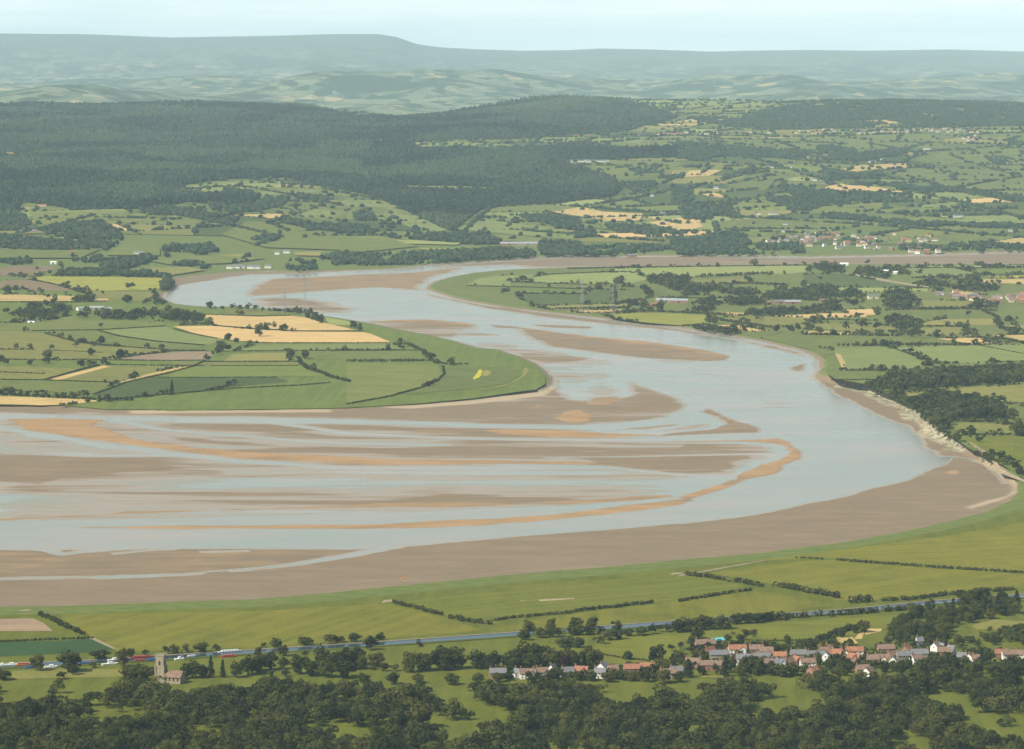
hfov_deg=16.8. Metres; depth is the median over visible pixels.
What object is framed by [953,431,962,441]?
broadleaf tree
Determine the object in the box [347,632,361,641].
broadleaf tree
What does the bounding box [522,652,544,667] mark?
broadleaf tree
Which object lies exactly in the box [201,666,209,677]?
broadleaf tree
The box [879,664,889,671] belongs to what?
broadleaf tree
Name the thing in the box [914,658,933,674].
broadleaf tree
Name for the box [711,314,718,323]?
broadleaf tree
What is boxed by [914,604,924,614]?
broadleaf tree
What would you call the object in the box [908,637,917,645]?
broadleaf tree
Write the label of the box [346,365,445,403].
hedge
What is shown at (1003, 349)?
hedge
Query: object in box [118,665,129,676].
broadleaf tree
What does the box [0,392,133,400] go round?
hedge
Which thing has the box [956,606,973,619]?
broadleaf tree
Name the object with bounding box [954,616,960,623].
broadleaf tree
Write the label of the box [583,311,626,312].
hedge
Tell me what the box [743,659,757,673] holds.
broadleaf tree
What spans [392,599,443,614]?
hedge
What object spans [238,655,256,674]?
broadleaf tree
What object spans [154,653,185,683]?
church
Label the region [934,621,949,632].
broadleaf tree
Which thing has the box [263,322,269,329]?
broadleaf tree
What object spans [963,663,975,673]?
broadleaf tree
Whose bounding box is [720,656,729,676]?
conifer tree
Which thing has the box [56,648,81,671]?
broadleaf tree
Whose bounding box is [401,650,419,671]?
broadleaf tree
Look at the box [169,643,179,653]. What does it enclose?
broadleaf tree
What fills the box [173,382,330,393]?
hedge
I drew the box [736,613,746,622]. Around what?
broadleaf tree
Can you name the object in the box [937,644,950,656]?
house
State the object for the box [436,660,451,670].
broadleaf tree
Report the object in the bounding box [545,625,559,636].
broadleaf tree
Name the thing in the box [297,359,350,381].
hedge
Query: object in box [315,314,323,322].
broadleaf tree
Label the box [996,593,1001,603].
conifer tree
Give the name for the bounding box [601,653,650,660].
hedge
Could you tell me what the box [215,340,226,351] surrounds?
broadleaf tree
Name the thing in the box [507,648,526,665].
broadleaf tree
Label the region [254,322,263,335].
broadleaf tree
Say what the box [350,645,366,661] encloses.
broadleaf tree
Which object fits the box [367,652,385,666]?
broadleaf tree
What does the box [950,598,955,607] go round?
conifer tree
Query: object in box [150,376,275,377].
hedge
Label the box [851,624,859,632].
broadleaf tree
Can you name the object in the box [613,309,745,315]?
hedge
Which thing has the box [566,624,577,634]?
broadleaf tree
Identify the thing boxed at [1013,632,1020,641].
broadleaf tree
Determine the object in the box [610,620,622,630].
broadleaf tree
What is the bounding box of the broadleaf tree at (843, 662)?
[837,660,850,669]
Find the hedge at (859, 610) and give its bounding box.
[815,602,915,616]
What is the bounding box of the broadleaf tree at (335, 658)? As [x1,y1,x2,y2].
[328,651,346,668]
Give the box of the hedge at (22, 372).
[0,371,44,373]
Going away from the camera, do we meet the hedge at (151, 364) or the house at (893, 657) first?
the house at (893, 657)
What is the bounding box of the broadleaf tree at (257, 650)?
[253,647,261,654]
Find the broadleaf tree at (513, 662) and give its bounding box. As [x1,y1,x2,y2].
[507,657,524,667]
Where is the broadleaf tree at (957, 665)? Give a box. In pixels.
[951,656,961,669]
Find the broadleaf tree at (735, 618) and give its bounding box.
[730,613,739,623]
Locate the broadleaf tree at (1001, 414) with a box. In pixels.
[995,409,1005,418]
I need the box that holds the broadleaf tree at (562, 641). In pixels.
[555,636,569,646]
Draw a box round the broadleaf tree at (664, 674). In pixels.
[657,668,670,682]
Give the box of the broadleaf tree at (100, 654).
[88,649,111,658]
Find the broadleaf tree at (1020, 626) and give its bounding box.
[1015,623,1023,630]
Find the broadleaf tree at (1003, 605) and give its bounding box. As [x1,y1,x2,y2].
[994,603,1008,614]
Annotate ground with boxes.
[0,234,1023,614]
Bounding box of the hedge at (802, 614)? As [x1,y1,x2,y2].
[768,610,817,619]
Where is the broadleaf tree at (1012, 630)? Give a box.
[1004,628,1015,634]
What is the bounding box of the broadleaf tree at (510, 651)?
[501,650,511,665]
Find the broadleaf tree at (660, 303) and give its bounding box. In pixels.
[657,299,664,309]
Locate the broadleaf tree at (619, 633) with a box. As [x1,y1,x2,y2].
[616,630,624,638]
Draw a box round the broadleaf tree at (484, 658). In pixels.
[477,656,490,668]
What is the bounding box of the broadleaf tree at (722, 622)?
[717,614,728,628]
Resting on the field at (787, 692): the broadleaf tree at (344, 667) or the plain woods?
the broadleaf tree at (344, 667)
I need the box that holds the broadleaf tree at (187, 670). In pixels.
[180,663,194,677]
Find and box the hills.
[0,33,1023,237]
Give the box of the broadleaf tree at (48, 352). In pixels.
[42,349,51,357]
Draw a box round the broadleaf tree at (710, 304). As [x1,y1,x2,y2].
[706,301,713,307]
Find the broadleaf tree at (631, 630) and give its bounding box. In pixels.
[622,628,634,635]
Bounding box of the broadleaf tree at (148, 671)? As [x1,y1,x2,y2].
[135,664,154,680]
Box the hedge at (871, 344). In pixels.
[837,342,980,345]
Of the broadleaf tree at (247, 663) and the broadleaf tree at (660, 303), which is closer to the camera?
the broadleaf tree at (247, 663)
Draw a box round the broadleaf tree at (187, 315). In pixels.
[182,311,190,321]
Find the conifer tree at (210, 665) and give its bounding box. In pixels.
[206,655,214,677]
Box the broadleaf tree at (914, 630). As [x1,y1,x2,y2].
[911,623,918,634]
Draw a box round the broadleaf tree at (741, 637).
[735,633,744,640]
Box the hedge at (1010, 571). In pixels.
[990,568,1023,573]
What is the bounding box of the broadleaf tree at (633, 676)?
[627,671,637,680]
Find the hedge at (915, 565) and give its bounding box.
[835,558,986,570]
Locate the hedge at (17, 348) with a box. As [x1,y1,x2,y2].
[0,347,33,349]
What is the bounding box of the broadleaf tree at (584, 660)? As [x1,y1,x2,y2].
[579,652,588,665]
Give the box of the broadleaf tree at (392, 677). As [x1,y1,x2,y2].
[385,671,399,683]
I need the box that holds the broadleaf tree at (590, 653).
[578,645,599,667]
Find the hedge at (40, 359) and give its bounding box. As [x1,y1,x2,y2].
[4,358,89,359]
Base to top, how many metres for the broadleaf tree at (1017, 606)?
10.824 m
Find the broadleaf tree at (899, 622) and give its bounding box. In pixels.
[892,618,905,627]
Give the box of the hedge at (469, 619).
[448,614,492,624]
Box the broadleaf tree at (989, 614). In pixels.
[985,608,996,618]
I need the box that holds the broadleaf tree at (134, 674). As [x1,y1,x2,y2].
[124,671,137,680]
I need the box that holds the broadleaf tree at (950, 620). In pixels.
[944,618,954,623]
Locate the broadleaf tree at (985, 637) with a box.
[982,632,989,640]
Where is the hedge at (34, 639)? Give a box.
[0,636,93,641]
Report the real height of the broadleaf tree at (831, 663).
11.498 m
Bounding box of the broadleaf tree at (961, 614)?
[958,612,964,620]
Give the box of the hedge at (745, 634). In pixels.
[742,629,757,636]
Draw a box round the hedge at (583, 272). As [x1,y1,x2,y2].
[549,271,628,274]
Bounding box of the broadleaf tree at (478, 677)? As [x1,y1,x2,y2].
[471,672,484,681]
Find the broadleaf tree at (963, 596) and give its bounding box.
[960,593,971,604]
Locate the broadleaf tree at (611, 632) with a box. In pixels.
[604,628,617,639]
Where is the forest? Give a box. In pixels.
[0,94,684,230]
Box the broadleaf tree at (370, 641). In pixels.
[363,635,378,649]
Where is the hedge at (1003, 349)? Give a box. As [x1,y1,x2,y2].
[981,345,1023,353]
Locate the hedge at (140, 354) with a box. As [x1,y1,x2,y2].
[114,350,169,358]
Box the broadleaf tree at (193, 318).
[189,314,196,321]
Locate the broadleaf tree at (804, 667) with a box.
[799,664,808,673]
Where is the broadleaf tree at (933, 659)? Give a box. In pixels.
[926,655,946,674]
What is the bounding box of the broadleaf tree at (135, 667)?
[128,663,145,677]
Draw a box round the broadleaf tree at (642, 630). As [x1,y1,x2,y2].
[634,626,649,634]
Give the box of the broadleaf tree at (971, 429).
[966,425,975,434]
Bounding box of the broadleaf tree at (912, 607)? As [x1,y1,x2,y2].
[907,604,918,610]
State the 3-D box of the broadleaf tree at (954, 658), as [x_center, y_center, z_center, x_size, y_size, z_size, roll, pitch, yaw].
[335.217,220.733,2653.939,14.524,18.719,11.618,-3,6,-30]
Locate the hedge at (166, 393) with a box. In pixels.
[118,390,204,398]
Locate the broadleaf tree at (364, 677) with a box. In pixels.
[357,672,370,682]
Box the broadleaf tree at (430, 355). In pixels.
[427,352,436,358]
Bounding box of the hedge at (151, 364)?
[106,363,203,365]
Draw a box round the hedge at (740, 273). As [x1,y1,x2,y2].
[715,271,773,276]
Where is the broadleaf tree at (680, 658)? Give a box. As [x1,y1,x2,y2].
[676,649,687,663]
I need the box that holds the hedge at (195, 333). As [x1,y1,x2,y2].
[173,328,216,338]
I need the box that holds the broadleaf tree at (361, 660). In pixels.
[355,654,366,667]
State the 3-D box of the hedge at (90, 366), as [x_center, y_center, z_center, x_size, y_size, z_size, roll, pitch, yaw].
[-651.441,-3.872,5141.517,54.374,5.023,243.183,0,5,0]
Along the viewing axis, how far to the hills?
37878.34 m
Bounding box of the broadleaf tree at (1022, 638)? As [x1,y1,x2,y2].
[1019,635,1023,644]
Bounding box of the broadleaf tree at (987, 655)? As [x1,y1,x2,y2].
[983,648,993,662]
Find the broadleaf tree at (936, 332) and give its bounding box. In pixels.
[932,329,940,337]
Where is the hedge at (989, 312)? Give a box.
[982,309,999,317]
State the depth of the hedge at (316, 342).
5660.40 m
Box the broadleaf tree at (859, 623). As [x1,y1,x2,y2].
[856,619,864,631]
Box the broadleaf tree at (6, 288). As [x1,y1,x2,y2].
[1,284,12,292]
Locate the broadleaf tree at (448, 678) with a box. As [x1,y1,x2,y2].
[444,672,459,684]
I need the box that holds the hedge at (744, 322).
[725,319,772,327]
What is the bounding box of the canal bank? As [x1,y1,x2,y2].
[0,597,1023,668]
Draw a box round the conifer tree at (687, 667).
[683,658,693,677]
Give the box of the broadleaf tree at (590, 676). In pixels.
[586,673,596,680]
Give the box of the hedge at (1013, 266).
[1006,265,1023,267]
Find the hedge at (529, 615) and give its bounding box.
[493,610,573,620]
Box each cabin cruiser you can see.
[44,664,57,667]
[101,661,117,665]
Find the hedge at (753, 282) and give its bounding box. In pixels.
[692,281,789,284]
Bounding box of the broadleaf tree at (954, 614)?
[952,609,958,616]
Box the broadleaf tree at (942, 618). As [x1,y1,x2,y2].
[936,614,948,623]
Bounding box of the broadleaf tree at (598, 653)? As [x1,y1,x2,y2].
[591,649,604,663]
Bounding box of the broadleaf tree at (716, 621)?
[707,617,719,628]
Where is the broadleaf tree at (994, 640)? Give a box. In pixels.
[990,636,998,644]
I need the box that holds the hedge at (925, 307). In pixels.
[920,306,971,309]
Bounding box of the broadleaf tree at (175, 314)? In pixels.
[169,309,180,320]
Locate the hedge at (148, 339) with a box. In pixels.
[97,329,204,344]
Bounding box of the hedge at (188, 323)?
[179,321,213,324]
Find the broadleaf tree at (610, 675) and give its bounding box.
[601,672,614,681]
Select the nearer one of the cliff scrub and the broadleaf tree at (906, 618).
the broadleaf tree at (906, 618)
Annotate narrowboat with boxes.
[16,662,29,664]
[130,655,153,657]
[217,649,241,652]
[220,654,236,657]
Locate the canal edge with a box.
[4,594,1014,663]
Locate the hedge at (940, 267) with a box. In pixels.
[905,266,982,267]
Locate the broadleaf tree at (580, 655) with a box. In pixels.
[570,651,584,666]
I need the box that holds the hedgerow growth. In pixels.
[0,261,1023,474]
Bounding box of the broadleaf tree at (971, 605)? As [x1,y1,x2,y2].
[968,600,976,609]
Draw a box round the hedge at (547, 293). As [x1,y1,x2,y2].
[514,292,589,293]
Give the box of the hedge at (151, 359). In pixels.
[89,359,203,360]
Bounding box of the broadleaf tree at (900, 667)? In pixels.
[891,660,909,672]
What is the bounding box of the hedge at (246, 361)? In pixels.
[204,360,296,361]
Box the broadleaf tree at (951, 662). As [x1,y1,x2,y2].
[937,657,954,669]
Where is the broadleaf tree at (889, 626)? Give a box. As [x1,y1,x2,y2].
[887,624,895,631]
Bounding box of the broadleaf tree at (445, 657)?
[430,645,453,669]
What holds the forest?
on the hills
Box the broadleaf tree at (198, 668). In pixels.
[186,659,204,677]
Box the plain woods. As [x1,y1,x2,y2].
[11,260,1017,365]
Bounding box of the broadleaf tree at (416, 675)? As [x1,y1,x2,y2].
[411,672,424,681]
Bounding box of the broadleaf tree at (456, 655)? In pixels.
[437,645,459,668]
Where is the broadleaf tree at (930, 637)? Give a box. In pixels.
[923,632,937,644]
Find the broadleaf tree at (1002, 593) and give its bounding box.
[997,590,1007,601]
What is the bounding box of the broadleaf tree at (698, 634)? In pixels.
[691,629,704,638]
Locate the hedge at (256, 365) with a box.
[212,365,298,365]
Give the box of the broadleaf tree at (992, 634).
[989,631,997,639]
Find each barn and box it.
[76,306,86,310]
[89,306,103,309]
[500,242,517,244]
[518,242,537,244]
[627,254,636,256]
[655,298,676,302]
[670,299,687,302]
[711,637,724,642]
[774,300,783,303]
[784,300,800,303]
[867,295,878,298]
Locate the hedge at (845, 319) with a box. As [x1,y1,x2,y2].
[804,318,878,320]
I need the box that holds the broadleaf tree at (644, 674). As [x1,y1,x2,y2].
[638,669,650,681]
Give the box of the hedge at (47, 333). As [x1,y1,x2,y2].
[44,332,205,350]
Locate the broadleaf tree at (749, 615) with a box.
[743,612,754,622]
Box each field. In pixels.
[0,265,1023,475]
[0,266,1023,476]
[0,509,1023,748]
[0,523,1023,678]
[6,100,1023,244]
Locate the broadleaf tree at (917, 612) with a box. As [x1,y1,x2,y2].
[910,608,920,617]
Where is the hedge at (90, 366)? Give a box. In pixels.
[45,364,99,379]
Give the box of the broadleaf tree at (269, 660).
[262,651,278,669]
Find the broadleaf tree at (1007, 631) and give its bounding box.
[1002,628,1013,638]
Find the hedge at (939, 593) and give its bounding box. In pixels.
[881,585,1016,600]
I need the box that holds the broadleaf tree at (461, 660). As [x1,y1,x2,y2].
[451,647,467,668]
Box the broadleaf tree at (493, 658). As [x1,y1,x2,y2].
[485,650,503,667]
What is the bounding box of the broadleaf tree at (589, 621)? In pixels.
[585,616,597,626]
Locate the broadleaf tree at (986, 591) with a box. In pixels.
[984,587,991,595]
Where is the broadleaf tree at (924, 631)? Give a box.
[916,629,927,637]
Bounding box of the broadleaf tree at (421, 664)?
[414,652,431,670]
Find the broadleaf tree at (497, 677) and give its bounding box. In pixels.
[491,672,504,681]
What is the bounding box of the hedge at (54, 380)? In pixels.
[0,378,113,382]
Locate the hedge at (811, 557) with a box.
[795,556,822,559]
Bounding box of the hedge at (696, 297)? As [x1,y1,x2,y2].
[664,296,750,298]
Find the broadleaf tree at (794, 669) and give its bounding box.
[788,662,799,674]
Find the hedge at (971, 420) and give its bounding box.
[951,417,1004,421]
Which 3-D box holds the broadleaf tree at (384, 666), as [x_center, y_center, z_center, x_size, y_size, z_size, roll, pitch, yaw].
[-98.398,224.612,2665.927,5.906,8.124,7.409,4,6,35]
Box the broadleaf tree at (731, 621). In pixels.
[723,617,733,628]
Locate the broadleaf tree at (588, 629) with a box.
[583,625,595,634]
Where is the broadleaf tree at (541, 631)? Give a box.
[534,627,547,637]
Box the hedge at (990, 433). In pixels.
[962,432,1011,434]
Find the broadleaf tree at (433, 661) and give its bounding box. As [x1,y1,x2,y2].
[421,653,435,670]
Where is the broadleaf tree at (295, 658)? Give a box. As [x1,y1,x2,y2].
[288,654,310,673]
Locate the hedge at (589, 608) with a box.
[574,600,653,611]
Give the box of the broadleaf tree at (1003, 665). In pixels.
[997,662,1008,672]
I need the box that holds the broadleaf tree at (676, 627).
[671,619,684,631]
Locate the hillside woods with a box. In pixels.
[0,98,1023,289]
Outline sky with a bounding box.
[0,0,1023,51]
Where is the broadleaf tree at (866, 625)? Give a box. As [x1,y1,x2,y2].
[860,620,870,631]
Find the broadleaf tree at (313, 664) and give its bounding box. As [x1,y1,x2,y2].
[302,659,319,675]
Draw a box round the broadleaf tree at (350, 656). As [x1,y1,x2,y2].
[339,647,358,666]
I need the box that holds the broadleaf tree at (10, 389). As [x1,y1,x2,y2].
[6,387,15,394]
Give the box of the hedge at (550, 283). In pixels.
[514,281,589,284]
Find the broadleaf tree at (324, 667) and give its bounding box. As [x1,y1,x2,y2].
[318,657,335,676]
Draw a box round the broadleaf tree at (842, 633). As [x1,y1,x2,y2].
[838,629,845,636]
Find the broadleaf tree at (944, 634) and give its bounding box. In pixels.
[937,631,952,639]
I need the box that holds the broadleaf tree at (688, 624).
[678,617,693,631]
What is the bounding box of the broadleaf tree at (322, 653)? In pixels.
[313,643,329,662]
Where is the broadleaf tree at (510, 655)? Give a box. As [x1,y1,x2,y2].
[502,652,517,663]
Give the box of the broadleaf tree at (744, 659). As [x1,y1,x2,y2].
[740,655,762,671]
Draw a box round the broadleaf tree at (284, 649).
[277,645,288,655]
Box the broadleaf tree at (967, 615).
[963,611,974,622]
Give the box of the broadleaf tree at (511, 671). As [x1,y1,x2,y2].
[505,670,513,678]
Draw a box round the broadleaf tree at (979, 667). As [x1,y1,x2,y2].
[973,662,983,672]
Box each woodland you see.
[0,662,1023,748]
[872,362,1023,389]
[902,387,1007,429]
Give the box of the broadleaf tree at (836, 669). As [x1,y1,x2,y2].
[832,665,844,674]
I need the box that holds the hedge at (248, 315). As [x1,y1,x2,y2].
[206,314,289,316]
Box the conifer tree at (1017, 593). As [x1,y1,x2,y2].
[1014,590,1020,601]
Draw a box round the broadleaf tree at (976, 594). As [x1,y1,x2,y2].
[971,589,982,599]
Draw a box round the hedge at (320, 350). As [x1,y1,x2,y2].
[233,349,406,350]
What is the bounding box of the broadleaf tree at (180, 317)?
[178,313,184,320]
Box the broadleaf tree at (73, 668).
[69,664,79,673]
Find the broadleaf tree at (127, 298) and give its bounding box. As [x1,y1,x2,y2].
[121,294,132,302]
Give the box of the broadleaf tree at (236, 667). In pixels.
[230,660,243,677]
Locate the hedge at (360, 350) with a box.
[339,350,378,350]
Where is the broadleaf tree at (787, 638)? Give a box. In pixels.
[784,634,790,641]
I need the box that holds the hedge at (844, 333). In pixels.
[804,332,898,335]
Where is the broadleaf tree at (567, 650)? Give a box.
[563,647,579,666]
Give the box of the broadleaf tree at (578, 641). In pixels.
[572,637,584,647]
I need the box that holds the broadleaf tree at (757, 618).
[751,613,761,622]
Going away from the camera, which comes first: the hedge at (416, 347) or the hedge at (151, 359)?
the hedge at (151, 359)
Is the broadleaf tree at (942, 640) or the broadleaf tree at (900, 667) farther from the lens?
the broadleaf tree at (942, 640)
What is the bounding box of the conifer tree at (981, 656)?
[979,648,984,663]
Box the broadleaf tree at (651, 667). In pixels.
[645,663,657,675]
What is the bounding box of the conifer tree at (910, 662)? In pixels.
[908,656,913,670]
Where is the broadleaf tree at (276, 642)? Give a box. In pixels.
[269,637,281,647]
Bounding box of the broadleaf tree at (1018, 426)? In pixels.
[1013,421,1023,435]
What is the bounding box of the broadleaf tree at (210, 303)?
[206,301,213,307]
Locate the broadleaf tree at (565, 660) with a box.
[555,650,571,668]
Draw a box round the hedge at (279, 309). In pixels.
[268,307,308,312]
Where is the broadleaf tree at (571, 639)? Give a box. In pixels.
[566,635,574,646]
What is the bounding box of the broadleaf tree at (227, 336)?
[223,333,231,339]
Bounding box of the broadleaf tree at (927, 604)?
[924,599,936,608]
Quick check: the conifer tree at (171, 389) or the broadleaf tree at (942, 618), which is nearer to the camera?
the broadleaf tree at (942, 618)
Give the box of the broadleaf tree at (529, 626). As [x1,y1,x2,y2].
[522,619,535,632]
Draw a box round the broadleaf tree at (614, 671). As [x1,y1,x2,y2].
[609,668,623,678]
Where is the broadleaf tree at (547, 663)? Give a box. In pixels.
[543,646,562,666]
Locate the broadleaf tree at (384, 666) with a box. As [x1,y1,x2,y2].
[379,662,387,670]
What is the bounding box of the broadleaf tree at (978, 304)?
[974,301,982,308]
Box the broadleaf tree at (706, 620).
[699,614,712,629]
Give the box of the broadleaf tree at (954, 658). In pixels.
[942,651,959,667]
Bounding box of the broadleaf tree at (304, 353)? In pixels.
[301,350,308,358]
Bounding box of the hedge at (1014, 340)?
[975,336,1023,342]
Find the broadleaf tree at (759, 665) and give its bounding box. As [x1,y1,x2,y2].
[751,658,764,673]
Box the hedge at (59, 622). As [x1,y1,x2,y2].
[38,610,86,634]
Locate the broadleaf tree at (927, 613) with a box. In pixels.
[923,610,932,620]
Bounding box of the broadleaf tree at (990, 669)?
[985,665,998,675]
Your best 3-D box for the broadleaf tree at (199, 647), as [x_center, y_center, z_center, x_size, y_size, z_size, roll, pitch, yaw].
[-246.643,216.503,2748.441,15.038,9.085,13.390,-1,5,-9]
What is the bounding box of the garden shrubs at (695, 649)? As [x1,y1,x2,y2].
[498,636,1023,679]
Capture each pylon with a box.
[300,277,307,315]
[579,280,585,312]
[610,285,616,311]
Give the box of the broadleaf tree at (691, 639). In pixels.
[688,635,695,643]
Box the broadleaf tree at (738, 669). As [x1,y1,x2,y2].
[734,665,746,675]
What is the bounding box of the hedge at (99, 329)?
[32,325,165,330]
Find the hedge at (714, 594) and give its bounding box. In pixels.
[678,587,752,601]
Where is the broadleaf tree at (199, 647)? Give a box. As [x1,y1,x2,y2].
[192,641,209,651]
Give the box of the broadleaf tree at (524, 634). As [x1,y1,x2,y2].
[517,629,530,639]
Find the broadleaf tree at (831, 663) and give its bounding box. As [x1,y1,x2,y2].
[825,658,840,670]
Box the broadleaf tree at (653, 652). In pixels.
[648,644,666,660]
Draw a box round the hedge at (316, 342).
[243,341,389,342]
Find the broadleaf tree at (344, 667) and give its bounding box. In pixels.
[335,659,357,677]
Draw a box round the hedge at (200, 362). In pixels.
[93,360,206,393]
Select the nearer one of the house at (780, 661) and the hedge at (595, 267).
the house at (780, 661)
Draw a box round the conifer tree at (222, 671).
[220,659,225,677]
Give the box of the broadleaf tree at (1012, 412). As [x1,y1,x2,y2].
[1006,407,1018,418]
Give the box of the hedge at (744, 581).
[685,571,764,586]
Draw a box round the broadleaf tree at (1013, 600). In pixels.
[1007,597,1016,603]
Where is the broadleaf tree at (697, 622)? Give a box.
[691,617,703,629]
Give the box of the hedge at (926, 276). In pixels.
[912,275,945,277]
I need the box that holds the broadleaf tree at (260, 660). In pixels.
[250,656,265,672]
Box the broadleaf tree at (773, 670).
[770,665,776,674]
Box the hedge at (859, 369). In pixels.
[840,368,911,370]
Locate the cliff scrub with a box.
[863,382,954,438]
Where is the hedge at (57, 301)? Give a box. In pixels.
[0,300,107,302]
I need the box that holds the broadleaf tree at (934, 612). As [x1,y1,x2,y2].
[932,608,941,618]
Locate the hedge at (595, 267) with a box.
[567,266,628,268]
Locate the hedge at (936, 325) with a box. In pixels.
[920,324,962,326]
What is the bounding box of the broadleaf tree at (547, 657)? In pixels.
[535,645,558,666]
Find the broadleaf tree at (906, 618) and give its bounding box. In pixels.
[903,616,911,621]
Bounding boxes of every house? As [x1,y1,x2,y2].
[489,665,506,678]
[513,665,518,678]
[519,666,534,678]
[535,665,548,677]
[549,663,557,669]
[560,665,574,677]
[574,663,588,674]
[594,665,606,678]
[597,661,609,667]
[606,662,618,672]
[623,661,639,673]
[640,660,654,670]
[659,666,676,678]
[669,664,683,674]
[685,655,701,668]
[694,637,715,648]
[699,658,722,670]
[705,645,714,657]
[709,647,728,659]
[727,642,746,653]
[736,651,753,662]
[748,642,763,652]
[754,650,770,657]
[759,644,773,651]
[759,656,773,667]
[771,656,785,664]
[772,649,787,657]
[786,655,794,666]
[789,647,806,657]
[793,653,799,664]
[799,655,816,666]
[805,664,819,676]
[807,648,824,657]
[818,644,833,650]
[822,649,830,661]
[828,646,843,658]
[845,644,863,654]
[846,651,860,662]
[855,663,869,672]
[863,666,875,676]
[866,652,879,662]
[875,652,888,661]
[876,642,895,651]
[886,649,896,660]
[889,654,897,662]
[896,648,910,661]
[901,643,910,650]
[909,652,923,662]
[910,646,928,657]
[915,635,923,645]
[930,640,945,651]
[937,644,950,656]
[947,642,957,651]
[952,294,960,298]
[952,650,966,662]
[966,651,974,663]
[971,652,979,661]
[994,647,1006,658]
[1001,647,1016,659]
[1014,648,1023,657]
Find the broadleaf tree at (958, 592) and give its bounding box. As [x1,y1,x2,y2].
[955,589,965,596]
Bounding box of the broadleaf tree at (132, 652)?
[126,648,135,656]
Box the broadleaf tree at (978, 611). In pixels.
[974,607,985,617]
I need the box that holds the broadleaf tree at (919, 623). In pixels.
[911,618,923,629]
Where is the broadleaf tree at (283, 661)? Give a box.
[277,657,288,667]
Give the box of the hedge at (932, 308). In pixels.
[885,307,996,310]
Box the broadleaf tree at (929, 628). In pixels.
[923,623,936,632]
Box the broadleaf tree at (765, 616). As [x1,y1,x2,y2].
[760,612,769,621]
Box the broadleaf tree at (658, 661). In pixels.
[652,657,670,670]
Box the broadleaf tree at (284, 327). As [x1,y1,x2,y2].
[279,324,288,330]
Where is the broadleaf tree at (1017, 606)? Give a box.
[1008,602,1022,612]
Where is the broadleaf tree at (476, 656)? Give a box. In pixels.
[466,648,485,668]
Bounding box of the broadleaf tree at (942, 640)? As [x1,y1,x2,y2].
[937,637,949,646]
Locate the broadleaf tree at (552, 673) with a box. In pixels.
[546,669,558,679]
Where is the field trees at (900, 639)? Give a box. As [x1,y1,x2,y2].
[0,259,1023,678]
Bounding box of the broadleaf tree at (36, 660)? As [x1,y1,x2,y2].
[29,653,44,670]
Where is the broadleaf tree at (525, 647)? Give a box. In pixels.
[512,640,540,667]
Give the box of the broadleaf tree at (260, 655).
[252,654,264,670]
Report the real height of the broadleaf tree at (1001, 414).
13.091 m
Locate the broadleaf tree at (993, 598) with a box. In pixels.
[988,595,998,604]
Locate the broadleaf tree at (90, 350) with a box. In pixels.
[87,347,95,355]
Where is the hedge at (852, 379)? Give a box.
[831,378,873,380]
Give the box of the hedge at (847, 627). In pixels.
[770,622,852,649]
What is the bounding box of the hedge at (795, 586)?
[772,581,840,597]
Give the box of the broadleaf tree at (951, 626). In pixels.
[945,622,955,631]
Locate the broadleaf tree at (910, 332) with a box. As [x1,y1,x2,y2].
[906,328,914,336]
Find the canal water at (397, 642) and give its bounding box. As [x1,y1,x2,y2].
[0,594,1023,666]
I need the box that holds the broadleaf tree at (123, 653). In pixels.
[115,647,129,666]
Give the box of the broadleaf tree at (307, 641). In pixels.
[297,636,313,645]
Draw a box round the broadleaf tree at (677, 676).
[671,672,684,681]
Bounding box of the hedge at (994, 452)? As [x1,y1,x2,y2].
[988,449,1015,460]
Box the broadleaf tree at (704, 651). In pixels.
[700,649,708,658]
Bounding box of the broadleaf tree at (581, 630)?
[574,624,584,634]
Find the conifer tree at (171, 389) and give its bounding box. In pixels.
[169,379,173,394]
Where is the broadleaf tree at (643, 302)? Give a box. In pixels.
[639,298,647,307]
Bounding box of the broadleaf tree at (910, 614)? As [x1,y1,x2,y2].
[906,610,915,619]
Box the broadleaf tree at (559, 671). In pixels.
[550,667,564,677]
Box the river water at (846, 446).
[0,256,951,578]
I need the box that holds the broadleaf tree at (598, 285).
[594,282,602,289]
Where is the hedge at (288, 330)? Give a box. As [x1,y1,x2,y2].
[213,325,361,330]
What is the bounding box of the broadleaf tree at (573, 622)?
[569,616,583,626]
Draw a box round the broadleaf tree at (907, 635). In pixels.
[903,633,911,640]
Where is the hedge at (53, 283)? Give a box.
[28,278,76,290]
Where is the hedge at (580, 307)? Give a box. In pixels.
[556,306,629,308]
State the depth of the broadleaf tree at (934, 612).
2905.60 m
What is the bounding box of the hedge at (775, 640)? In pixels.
[744,639,805,640]
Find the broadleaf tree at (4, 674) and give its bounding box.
[0,669,11,679]
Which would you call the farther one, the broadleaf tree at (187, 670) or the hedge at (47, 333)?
the hedge at (47, 333)
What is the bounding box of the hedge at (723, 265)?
[614,264,810,266]
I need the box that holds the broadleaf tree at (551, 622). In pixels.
[545,618,555,627]
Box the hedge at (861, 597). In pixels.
[848,594,872,603]
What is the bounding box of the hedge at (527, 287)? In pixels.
[466,285,597,289]
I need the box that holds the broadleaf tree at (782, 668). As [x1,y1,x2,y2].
[774,664,789,676]
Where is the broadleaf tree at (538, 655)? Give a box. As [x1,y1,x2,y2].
[524,645,551,666]
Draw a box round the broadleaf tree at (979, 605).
[974,600,983,609]
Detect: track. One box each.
[20,560,763,676]
[473,273,1023,481]
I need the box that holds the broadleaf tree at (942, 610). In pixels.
[940,608,952,615]
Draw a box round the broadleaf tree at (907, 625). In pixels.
[900,621,915,633]
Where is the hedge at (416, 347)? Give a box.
[406,342,427,357]
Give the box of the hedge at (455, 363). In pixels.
[435,361,468,363]
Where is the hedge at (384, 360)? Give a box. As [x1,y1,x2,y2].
[346,358,433,361]

